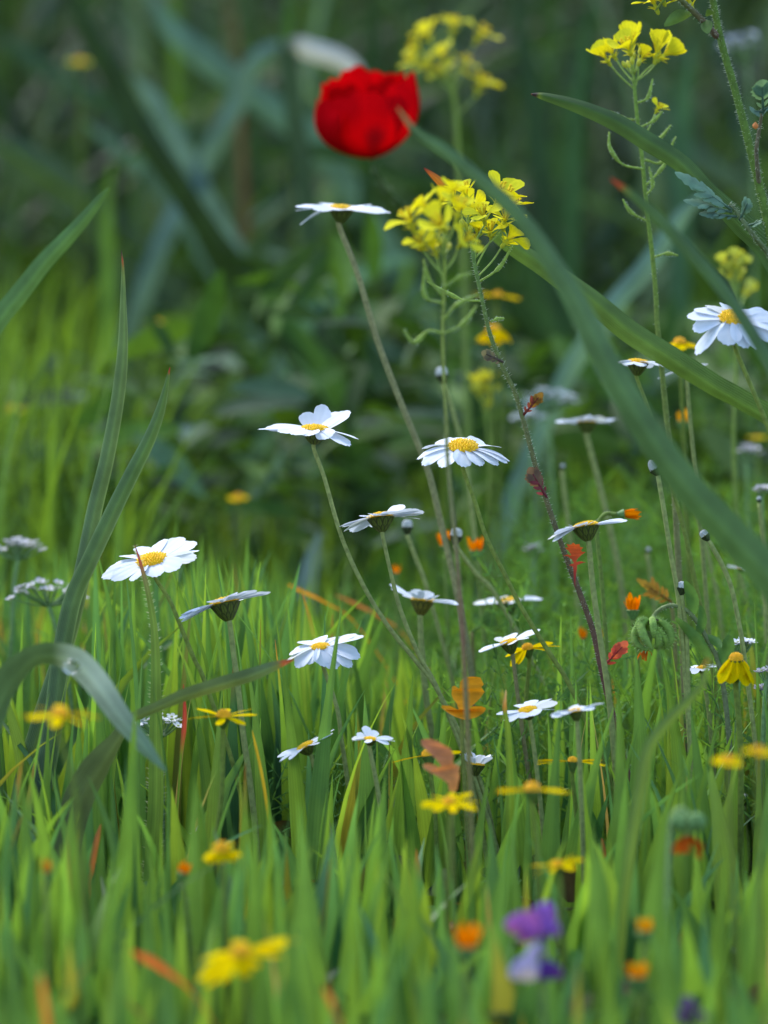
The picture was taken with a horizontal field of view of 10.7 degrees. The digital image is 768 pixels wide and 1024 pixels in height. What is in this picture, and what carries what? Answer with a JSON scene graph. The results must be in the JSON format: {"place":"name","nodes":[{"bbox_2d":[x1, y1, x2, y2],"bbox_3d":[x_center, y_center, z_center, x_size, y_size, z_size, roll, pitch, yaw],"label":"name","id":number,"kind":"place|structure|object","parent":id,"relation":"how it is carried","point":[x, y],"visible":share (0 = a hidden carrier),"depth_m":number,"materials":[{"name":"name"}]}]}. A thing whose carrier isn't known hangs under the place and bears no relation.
{"place":"outdoors","nodes":[
{"label":"outdoors","id":0,"kind":"place"},
{"bbox_2d":[46,0,752,1023],"bbox_3d":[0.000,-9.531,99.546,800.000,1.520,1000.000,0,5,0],"label":"ground","id":1,"kind":"structure","parent":0,"point":[384,70],"depth_m":6.14,"materials":[{"name":"soil"}]},
{"bbox_2d":[0,536,46,657],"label":"white umbel","id":2,"kind":"object","parent":1,"relation":"on","point":[18,555],"visible":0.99,"depth_m":1.68,"materials":[{"name":"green plant"}]},
{"bbox_2d":[5,577,88,744],"bbox_3d":[-0.133,0.083,1.625,0.032,0.114,0.024,0,5,0],"label":"white umbel","id":3,"kind":"object","parent":1,"relation":"on","point":[46,603],"visible":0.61,"depth_m":1.62,"materials":[{"name":"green plant"}]},
{"bbox_2d":[40,857,53,1018],"bbox_3d":[-0.101,0.139,1.241,0.005,0.070,0.008,0,5,0],"label":"marigold","id":4,"kind":"object","parent":1,"relation":"on","point":[46,867],"visible":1,"depth_m":1.24,"materials":[{"name":"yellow plant"}]},
{"bbox_2d":[0,188,108,333],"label":"strap leaf","id":5,"kind":"object","parent":1,"relation":"on","point":[16,296],"visible":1,"depth_m":1.40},
{"bbox_2d":[19,704,99,968],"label":"yellow daisy","id":6,"kind":"object","parent":1,"relation":"on","point":[59,716],"visible":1,"depth_m":1.25,"materials":[{"name":"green plant"}]},
{"bbox_2d":[8,250,127,843],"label":"strap leaf","id":7,"kind":"object","parent":1,"relation":"on","point":[94,510],"visible":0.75,"depth_m":1.50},
{"bbox_2d":[0,91,155,477],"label":"strap leaf","id":8,"kind":"object","parent":1,"relation":"on","point":[17,127],"visible":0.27,"depth_m":2.80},
{"bbox_2d":[66,57,91,400],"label":"yellow daisy","id":9,"kind":"object","parent":1,"relation":"on","point":[79,62],"visible":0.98,"depth_m":2.40,"materials":[{"name":"green plant"}]},
{"bbox_2d":[0,642,166,771],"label":"strap leaf","id":10,"kind":"object","parent":1,"relation":"on","point":[91,677],"visible":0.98,"depth_m":1.36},
{"bbox_2d":[32,367,169,831],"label":"strap leaf","id":11,"kind":"object","parent":1,"relation":"on","point":[75,592],"visible":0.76,"depth_m":1.49,"materials":[{"name":"plant"}]},
{"bbox_2d":[100,164,116,391],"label":"strap leaf","id":12,"kind":"object","parent":1,"relation":"on","point":[108,309],"visible":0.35,"depth_m":2.45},
{"bbox_2d":[0,135,284,532],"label":"strap leaf","id":13,"kind":"object","parent":1,"relation":"on","point":[173,289],"visible":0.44,"depth_m":2.70,"materials":[{"name":"plant"}]},
{"bbox_2d":[133,544,166,881],"bbox_3d":[-0.084,0.083,1.471,0.013,0.143,0.012,0,5,0],"label":"grass blade","id":14,"kind":"object","parent":1,"relation":"on","point":[155,801],"depth_m":1.47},
{"bbox_2d":[140,713,181,869],"bbox_3d":[-0.084,0.111,1.533,0.019,0.073,0.016,0,5,0],"label":"white umbel","id":15,"kind":"object","parent":1,"relation":"on","point":[177,724],"visible":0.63,"depth_m":1.53,"materials":[{"name":"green plant"}]},
{"bbox_2d":[53,659,294,859],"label":"strap leaf","id":16,"kind":"object","parent":1,"relation":"on","point":[94,766],"visible":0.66,"depth_m":1.42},
{"bbox_2d":[101,537,250,844],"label":"daisy","id":17,"kind":"object","parent":1,"relation":"on","point":[159,558],"visible":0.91,"depth_m":1.50,"materials":[{"name":"white plant"}]},
{"bbox_2d":[177,861,193,994],"bbox_3d":[-0.062,0.141,1.302,0.007,0.062,0.007,0,5,0],"label":"marigold","id":18,"kind":"object","parent":1,"relation":"on","point":[183,872],"visible":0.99,"depth_m":1.30,"materials":[{"name":"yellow plant"}]},
{"bbox_2d":[83,120,303,542],"bbox_3d":[-0.113,-0.100,2.608,0.154,0.295,0.006,1,5,6],"label":"strap leaf","id":19,"kind":"object","parent":1,"relation":"on","point":[134,164],"visible":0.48,"depth_m":2.60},
{"bbox_2d":[117,41,280,369],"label":"strap leaf","id":20,"kind":"object","parent":1,"relation":"on","point":[220,132],"visible":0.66,"depth_m":2.50,"materials":[{"name":"plant"}]},
{"bbox_2d":[0,33,411,483],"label":"strap leaf","id":21,"kind":"object","parent":1,"relation":"on","point":[17,49],"visible":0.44,"depth_m":2.90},
{"bbox_2d":[67,0,367,576],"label":"strap leaf","id":22,"kind":"object","parent":1,"relation":"on","point":[218,245],"visible":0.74,"depth_m":2.30,"materials":[{"name":"plant"}]},
{"bbox_2d":[203,841,240,1020],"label":"yellow daisy","id":23,"kind":"object","parent":1,"relation":"on","point":[221,853],"visible":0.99,"depth_m":1.27,"materials":[{"name":"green plant"}]},
{"bbox_2d":[188,708,256,879],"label":"yellow daisy","id":24,"kind":"object","parent":1,"relation":"on","point":[223,717],"visible":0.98,"depth_m":1.42,"materials":[{"name":"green plant"}]},
{"bbox_2d":[179,590,269,865],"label":"daisy","id":25,"kind":"object","parent":1,"relation":"on","point":[225,608],"visible":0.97,"depth_m":1.49,"materials":[{"name":"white plant"}]},
{"bbox_2d":[132,74,321,529],"bbox_3d":[-0.089,-0.104,2.506,0.129,0.325,0.004,1,5,9],"label":"strap leaf","id":26,"kind":"object","parent":1,"relation":"on","point":[174,137],"visible":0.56,"depth_m":2.50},
{"bbox_2d":[195,234,279,351],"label":"strap leaf","id":27,"kind":"object","parent":1,"relation":"on","point":[244,307],"visible":0.13,"depth_m":2.40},
{"bbox_2d":[226,0,257,520],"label":"strap leaf","id":28,"kind":"object","parent":1,"relation":"on","point":[244,207],"visible":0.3,"depth_m":2.70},
{"bbox_2d":[197,937,295,1023],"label":"yellow daisy","id":29,"kind":"object","parent":1,"relation":"on","point":[237,958],"visible":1,"depth_m":1.17,"materials":[{"name":"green plant"}]},
{"bbox_2d":[295,532,320,607],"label":"strap leaf","id":30,"kind":"object","parent":1,"relation":"on","point":[306,569],"visible":0.34,"depth_m":1.95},
{"bbox_2d":[146,0,481,468],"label":"strap leaf","id":31,"kind":"object","parent":1,"relation":"on","point":[219,69],"visible":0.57,"depth_m":2.60,"materials":[{"name":"plant"}]},
{"bbox_2d":[279,36,360,528],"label":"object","id":32,"kind":"object","parent":1,"relation":"on","point":[292,50],"visible":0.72,"depth_m":2.35,"materials":[{"name":"plant"}]},
{"bbox_2d":[232,255,416,556],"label":"strap leaf","id":33,"kind":"object","parent":1,"relation":"on","point":[265,440],"visible":0.35,"depth_m":2.35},
{"bbox_2d":[289,633,362,797],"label":"daisy","id":34,"kind":"object","parent":1,"relation":"on","point":[319,650],"visible":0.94,"depth_m":1.52,"materials":[{"name":"white plant"}]},
{"bbox_2d":[262,305,395,611],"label":"strap leaf","id":35,"kind":"object","parent":1,"relation":"on","point":[314,360],"visible":0.45,"depth_m":2.30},
{"bbox_2d":[350,0,380,560],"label":"strap leaf","id":36,"kind":"object","parent":1,"relation":"on","point":[367,186],"visible":0.35,"depth_m":2.50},
{"bbox_2d":[352,726,392,805],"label":"daisy","id":37,"kind":"object","parent":1,"relation":"on","point":[369,737],"visible":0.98,"depth_m":1.46,"materials":[{"name":"white plant"}]},
{"bbox_2d":[257,404,496,856],"bbox_3d":[0.000,0.054,1.507,0.092,0.186,0.025,0,5,0],"label":"daisy","id":38,"kind":"object","parent":1,"relation":"on","point":[314,429],"visible":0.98,"depth_m":1.50,"materials":[{"name":"white plant"}]},
{"bbox_2d":[0,0,767,177],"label":"bank vegetation","id":39,"kind":"object","parent":1,"relation":"on","point":[46,12],"visible":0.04,"depth_m":4.89,"materials":[{"name":"green plant"}]},
{"bbox_2d":[0,514,767,1023],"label":"grass","id":40,"kind":"structure","parent":1,"relation":"on","point":[86,989],"depth_m":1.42,"materials":[{"name":"plant"}]},
{"bbox_2d":[0,0,767,532],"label":"strap leaf thicket","id":41,"kind":"object","parent":1,"relation":"on","point":[610,228],"visible":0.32,"depth_m":3.18,"materials":[{"name":"plant"}]},
{"bbox_2d":[0,195,767,690],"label":"grass","id":42,"kind":"structure","parent":1,"relation":"on","point":[284,557],"depth_m":2.10,"materials":[{"name":"plant"}]},
{"bbox_2d":[1,163,767,630],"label":"undergrowth","id":43,"kind":"object","parent":1,"relation":"on","point":[251,399],"visible":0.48,"depth_m":2.13,"materials":[{"name":"green plant"}]},
{"bbox_2d":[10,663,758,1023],"bbox_3d":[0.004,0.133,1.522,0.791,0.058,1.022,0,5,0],"label":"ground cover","id":44,"kind":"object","parent":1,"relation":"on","point":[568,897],"visible":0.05,"depth_m":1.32,"materials":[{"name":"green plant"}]},
{"bbox_2d":[314,65,454,666],"bbox_3d":[0.003,-0.045,1.891,0.046,0.318,0.213,1,5,7],"label":"poppy","id":45,"kind":"object","parent":1,"relation":"on","point":[357,114],"visible":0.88,"depth_m":1.78,"materials":[{"name":"red plant"}]},
{"bbox_2d":[6,461,767,848],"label":"feathery foliage","id":46,"kind":"object","parent":1,"relation":"on","point":[386,641],"visible":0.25,"depth_m":1.75,"materials":[{"name":"green plant"}]},
{"bbox_2d":[295,203,479,734],"bbox_3d":[0.002,0.008,1.601,0.076,0.255,0.031,3,6,31],"label":"daisy","id":47,"kind":"object","parent":1,"relation":"on","point":[341,213],"visible":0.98,"depth_m":1.60,"materials":[{"name":"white plant"}]},
{"bbox_2d":[339,504,487,863],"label":"daisy","id":48,"kind":"object","parent":1,"relation":"on","point":[380,522],"visible":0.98,"depth_m":1.50,"materials":[{"name":"white plant"}]},
{"bbox_2d":[390,584,457,739],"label":"daisy","id":49,"kind":"object","parent":1,"relation":"on","point":[422,603],"visible":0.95,"depth_m":1.58,"materials":[{"name":"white plant"}]},
{"bbox_2d":[401,520,459,724],"bbox_3d":[0.022,0.068,1.623,0.030,0.130,0.010,0,5,0],"label":"daisy bud","id":50,"kind":"object","parent":1,"relation":"on","point":[407,527],"visible":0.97,"depth_m":1.62,"materials":[{"name":"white plant"}]},
{"bbox_2d":[250,141,617,539],"bbox_3d":[0.039,-0.075,2.410,0.234,0.283,0.005,0,5,3],"label":"strap leaf","id":51,"kind":"object","parent":1,"relation":"on","point":[521,308],"visible":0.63,"depth_m":2.40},
{"bbox_2d":[384,177,483,863],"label":"mustard plant","id":52,"kind":"object","parent":1,"relation":"on","point":[431,210],"visible":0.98,"depth_m":1.38,"materials":[{"name":"yellow plant"}]},
{"bbox_2d":[421,739,458,933],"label":"lobed leaf","id":53,"kind":"object","parent":1,"relation":"on","point":[447,771],"visible":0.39,"depth_m":1.38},
{"bbox_2d":[421,792,476,939],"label":"yellow daisy","id":54,"kind":"object","parent":1,"relation":"on","point":[448,803],"visible":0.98,"depth_m":1.31,"materials":[{"name":"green plant"}]},
{"bbox_2d":[397,14,502,639],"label":"mustard plant","id":55,"kind":"object","parent":1,"relation":"on","point":[410,52],"visible":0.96,"depth_m":1.93,"materials":[{"name":"yellow plant"}]},
{"bbox_2d":[435,367,484,661],"bbox_3d":[0.034,0.034,1.684,0.028,0.186,0.006,2,6,24],"label":"daisy bud","id":56,"kind":"object","parent":1,"relation":"on","point":[438,376],"visible":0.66,"depth_m":1.68,"materials":[{"name":"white plant"}]},
{"bbox_2d":[441,677,485,875],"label":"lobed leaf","id":57,"kind":"object","parent":1,"relation":"on","point":[475,690],"visible":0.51,"depth_m":1.46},
{"bbox_2d":[451,922,480,1023],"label":"marigold","id":58,"kind":"object","parent":1,"relation":"on","point":[467,938],"visible":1,"depth_m":1.16,"materials":[{"name":"orange plant"}]},
{"bbox_2d":[465,752,499,854],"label":"daisy","id":59,"kind":"object","parent":1,"relation":"on","point":[478,762],"visible":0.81,"depth_m":1.50,"materials":[{"name":"white plant"}]},
{"bbox_2d":[467,370,499,686],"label":"mustard plant","id":60,"kind":"object","parent":1,"relation":"on","point":[479,386],"visible":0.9,"depth_m":1.88,"materials":[{"name":"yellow plant"}]},
{"bbox_2d":[477,324,511,650],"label":"yellow daisy","id":61,"kind":"object","parent":1,"relation":"on","point":[499,335],"visible":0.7,"depth_m":1.80,"materials":[{"name":"green plant"}]},
{"bbox_2d":[483,291,520,696],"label":"yellow daisy","id":62,"kind":"object","parent":1,"relation":"on","point":[497,296],"visible":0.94,"depth_m":1.86,"materials":[{"name":"green plant"}]},
{"bbox_2d":[449,528,554,712],"bbox_3d":[0.053,0.072,1.604,0.056,0.133,0.010,0,5,0],"label":"daisy bud","id":63,"kind":"object","parent":1,"relation":"on","point":[483,580],"visible":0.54,"depth_m":1.60,"materials":[{"name":"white plant"}]},
{"bbox_2d":[502,690,513,833],"bbox_3d":[0.044,0.108,1.441,0.005,0.092,0.006,0,5,0],"label":"grass blade","id":64,"kind":"object","parent":1,"relation":"on","point":[510,795],"depth_m":1.44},
{"bbox_2d":[479,629,539,781],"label":"daisy","id":65,"kind":"object","parent":1,"relation":"on","point":[508,644],"visible":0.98,"depth_m":1.53,"materials":[{"name":"white plant"}]},
{"bbox_2d":[416,436,613,799],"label":"daisy","id":66,"kind":"object","parent":1,"relation":"on","point":[464,452],"visible":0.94,"depth_m":1.50,"materials":[{"name":"white plant"}]},
{"bbox_2d":[497,699,557,838],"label":"daisy","id":67,"kind":"object","parent":1,"relation":"on","point":[529,710],"visible":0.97,"depth_m":1.47,"materials":[{"name":"white plant"}]},
{"bbox_2d":[510,408,546,666],"bbox_3d":[0.068,0.031,1.906,0.019,0.158,0.019,0,5,0],"label":"white umbel","id":68,"kind":"object","parent":1,"relation":"on","point":[516,417],"visible":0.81,"depth_m":1.90,"materials":[{"name":"green plant"}]},
{"bbox_2d":[427,170,630,781],"bbox_3d":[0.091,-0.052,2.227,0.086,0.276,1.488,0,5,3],"label":"mustard plant","id":69,"kind":"object","parent":1,"relation":"on","point":[533,475],"visible":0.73,"depth_m":1.50,"materials":[{"name":"yellow plant"}]},
{"bbox_2d":[505,641,558,781],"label":"yellow daisy","id":70,"kind":"object","parent":1,"relation":"on","point":[526,650],"visible":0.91,"depth_m":1.54,"materials":[{"name":"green plant"}]},
{"bbox_2d":[496,781,568,904],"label":"yellow daisy","id":71,"kind":"object","parent":1,"relation":"on","point":[532,790],"visible":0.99,"depth_m":1.30,"materials":[{"name":"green plant"}]},
{"bbox_2d":[505,902,562,1023],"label":"purple flower","id":72,"kind":"object","parent":1,"relation":"on","point":[538,923],"visible":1,"depth_m":1.17,"materials":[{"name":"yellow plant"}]},
{"bbox_2d":[510,0,564,457],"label":"strap leaf","id":73,"kind":"object","parent":1,"relation":"on","point":[541,172],"visible":0.54,"depth_m":2.60,"materials":[{"name":"plant"}]},
{"bbox_2d":[492,139,590,485],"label":"strap leaf","id":74,"kind":"object","parent":1,"relation":"on","point":[537,295],"visible":0.29,"depth_m":2.50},
{"bbox_2d":[523,387,578,659],"bbox_3d":[0.075,0.028,1.868,0.028,0.169,0.018,3,6,27],"label":"white umbel","id":75,"kind":"object","parent":1,"relation":"on","point":[548,410],"visible":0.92,"depth_m":1.86,"materials":[{"name":"green plant"}]},
{"bbox_2d":[531,854,583,986],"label":"yellow daisy","id":76,"kind":"object","parent":1,"relation":"on","point":[558,865],"visible":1,"depth_m":1.29,"materials":[{"name":"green plant"}]},
{"bbox_2d":[550,703,602,885],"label":"daisy","id":77,"kind":"object","parent":1,"relation":"on","point":[574,712],"visible":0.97,"depth_m":1.42,"materials":[{"name":"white plant"}]},
{"bbox_2d":[561,0,595,340],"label":"strap leaf","id":78,"kind":"object","parent":1,"relation":"on","point":[571,199],"visible":0.59,"depth_m":2.60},
{"bbox_2d":[397,107,767,601],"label":"strap leaf","id":79,"kind":"object","parent":1,"relation":"on","point":[743,546],"visible":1,"depth_m":1.27,"materials":[{"name":"plant"}]},
{"bbox_2d":[549,518,627,784],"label":"daisy","id":80,"kind":"object","parent":1,"relation":"on","point":[585,531],"visible":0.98,"depth_m":1.48,"materials":[{"name":"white plant"}]},
{"bbox_2d":[475,196,703,641],"bbox_3d":[0.097,-0.027,2.006,0.126,0.264,0.005,-1,5,-8],"label":"strap leaf","id":81,"kind":"object","parent":1,"relation":"on","point":[631,284],"visible":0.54,"depth_m":2.00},
{"bbox_2d":[555,415,634,680],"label":"daisy","id":82,"kind":"object","parent":1,"relation":"on","point":[587,424],"visible":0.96,"depth_m":1.68,"materials":[{"name":"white plant"}]},
{"bbox_2d":[424,168,767,423],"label":"strap leaf","id":83,"kind":"object","parent":1,"relation":"on","point":[619,323],"visible":0.69,"depth_m":1.53,"materials":[{"name":"plant"}]},
{"bbox_2d":[595,509,641,804],"bbox_3d":[0.089,0.072,1.556,0.015,0.146,0.012,-5,7,-41],"label":"marigold","id":84,"kind":"object","parent":1,"relation":"on","point":[629,513],"visible":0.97,"depth_m":1.55,"materials":[{"name":"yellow plant"}]},
{"bbox_2d":[586,20,687,755],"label":"mustard plant","id":85,"kind":"object","parent":1,"relation":"on","point":[627,34],"visible":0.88,"depth_m":1.56,"materials":[{"name":"yellow plant"}]},
{"bbox_2d":[626,962,649,1023],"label":"marigold","id":86,"kind":"object","parent":1,"relation":"on","point":[637,980],"visible":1,"depth_m":1.19,"materials":[{"name":"orange plant"}]},
{"bbox_2d":[634,916,653,1023],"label":"marigold","id":87,"kind":"object","parent":1,"relation":"on","point":[644,933],"visible":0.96,"depth_m":1.22,"materials":[{"name":"yellow plant"}]},
{"bbox_2d":[531,92,767,271],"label":"strap leaf","id":88,"kind":"object","parent":1,"relation":"on","point":[657,147],"visible":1,"depth_m":1.50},
{"bbox_2d":[636,577,679,721],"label":"lobed leaf","id":89,"kind":"object","parent":1,"relation":"on","point":[652,589],"visible":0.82,"depth_m":1.60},
{"bbox_2d":[617,658,709,974],"bbox_3d":[0.087,0.107,1.302,0.033,0.121,0.008,0,5,0],"label":"grass blade","id":90,"kind":"object","parent":1,"relation":"on","point":[663,725],"depth_m":1.30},
{"bbox_2d":[648,461,692,770],"bbox_3d":[0.106,0.067,1.503,0.022,0.172,0.004,4,6,34],"label":"daisy bud","id":91,"kind":"object","parent":1,"relation":"on","point":[653,471],"visible":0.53,"depth_m":1.50,"materials":[{"name":"green plant"}]},
{"bbox_2d":[622,358,726,795],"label":"daisy","id":92,"kind":"object","parent":1,"relation":"on","point":[637,367],"visible":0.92,"depth_m":1.54,"materials":[{"name":"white plant"}]},
{"bbox_2d":[628,581,734,775],"bbox_3d":[0.109,0.089,1.504,0.040,0.129,0.017,0,5,0],"label":"seed head","id":93,"kind":"object","parent":1,"relation":"on","point":[646,630],"visible":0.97,"depth_m":1.50},
{"bbox_2d":[668,28,695,399],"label":"strap leaf","id":94,"kind":"object","parent":1,"relation":"on","point":[679,273],"visible":0.47,"depth_m":2.50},
{"bbox_2d":[671,337,695,715],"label":"yellow daisy","id":95,"kind":"object","parent":1,"relation":"on","point":[680,343],"visible":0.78,"depth_m":1.66,"materials":[{"name":"green plant"}]},
{"bbox_2d":[616,29,751,209],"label":"strap leaf","id":96,"kind":"object","parent":1,"relation":"on","point":[738,185],"visible":0.54,"depth_m":2.70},
{"bbox_2d":[677,581,692,781],"bbox_3d":[0.110,0.089,1.502,0.007,0.127,0.010,0,5,0],"label":"daisy bud","id":97,"kind":"object","parent":1,"relation":"on","point":[680,588],"visible":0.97,"depth_m":1.50,"materials":[{"name":"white plant"}]},
{"bbox_2d":[665,806,706,925],"bbox_3d":[0.093,0.130,1.273,0.014,0.078,0.012,0,5,0],"label":"seed head","id":98,"kind":"object","parent":1,"relation":"on","point":[686,821],"visible":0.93,"depth_m":1.27},
{"bbox_2d":[658,363,716,752],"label":"daisy","id":99,"kind":"object","parent":1,"relation":"on","point":[702,552],"visible":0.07,"depth_m":1.58,"materials":[{"name":"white plant"}]},
{"bbox_2d":[610,178,767,372],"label":"strap leaf","id":100,"kind":"object","parent":1,"relation":"on","point":[692,254],"visible":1,"depth_m":1.29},
{"bbox_2d":[676,995,707,1023],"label":"purple flower","id":101,"kind":"object","parent":1,"relation":"on","point":[688,1007],"visible":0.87,"depth_m":1.15,"materials":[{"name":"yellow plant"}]},
{"bbox_2d":[631,0,767,259],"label":"mustard plant","id":102,"kind":"object","parent":1,"relation":"on","point":[759,91],"visible":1,"depth_m":1.49,"materials":[{"name":"green plant"}]},
{"bbox_2d":[712,755,741,1009],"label":"yellow daisy","id":103,"kind":"object","parent":1,"relation":"on","point":[727,761],"visible":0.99,"depth_m":1.24,"materials":[{"name":"green plant"}]},
{"bbox_2d":[687,303,767,431],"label":"daisy","id":104,"kind":"object","parent":1,"relation":"on","point":[722,325],"visible":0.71,"depth_m":1.46,"materials":[{"name":"white plant"}]},
{"bbox_2d":[699,530,762,814],"bbox_3d":[0.128,0.080,1.503,0.027,0.147,0.004,2,5,19],"label":"daisy bud","id":105,"kind":"object","parent":1,"relation":"on","point":[705,536],"visible":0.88,"depth_m":1.50,"materials":[{"name":"green plant"}]},
{"bbox_2d":[717,652,753,888],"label":"yellow daisy","id":106,"kind":"object","parent":1,"relation":"on","point":[734,669],"visible":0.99,"depth_m":1.46,"materials":[{"name":"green plant"}]},
{"bbox_2d":[714,247,757,618],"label":"mustard plant","id":107,"kind":"object","parent":1,"relation":"on","point":[732,268],"visible":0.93,"depth_m":1.72,"materials":[{"name":"yellow plant"}]},
{"bbox_2d":[717,31,758,526],"bbox_3d":[0.185,-0.078,2.108,0.030,0.335,0.022,5,7,42],"label":"white umbel","id":108,"kind":"object","parent":1,"relation":"on","point":[742,44],"visible":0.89,"depth_m":2.10,"materials":[{"name":"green plant"}]},
{"bbox_2d":[742,746,767,995],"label":"yellow daisy","id":109,"kind":"object","parent":1,"relation":"on","point":[758,752],"visible":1,"depth_m":1.20,"materials":[{"name":"green plant"}]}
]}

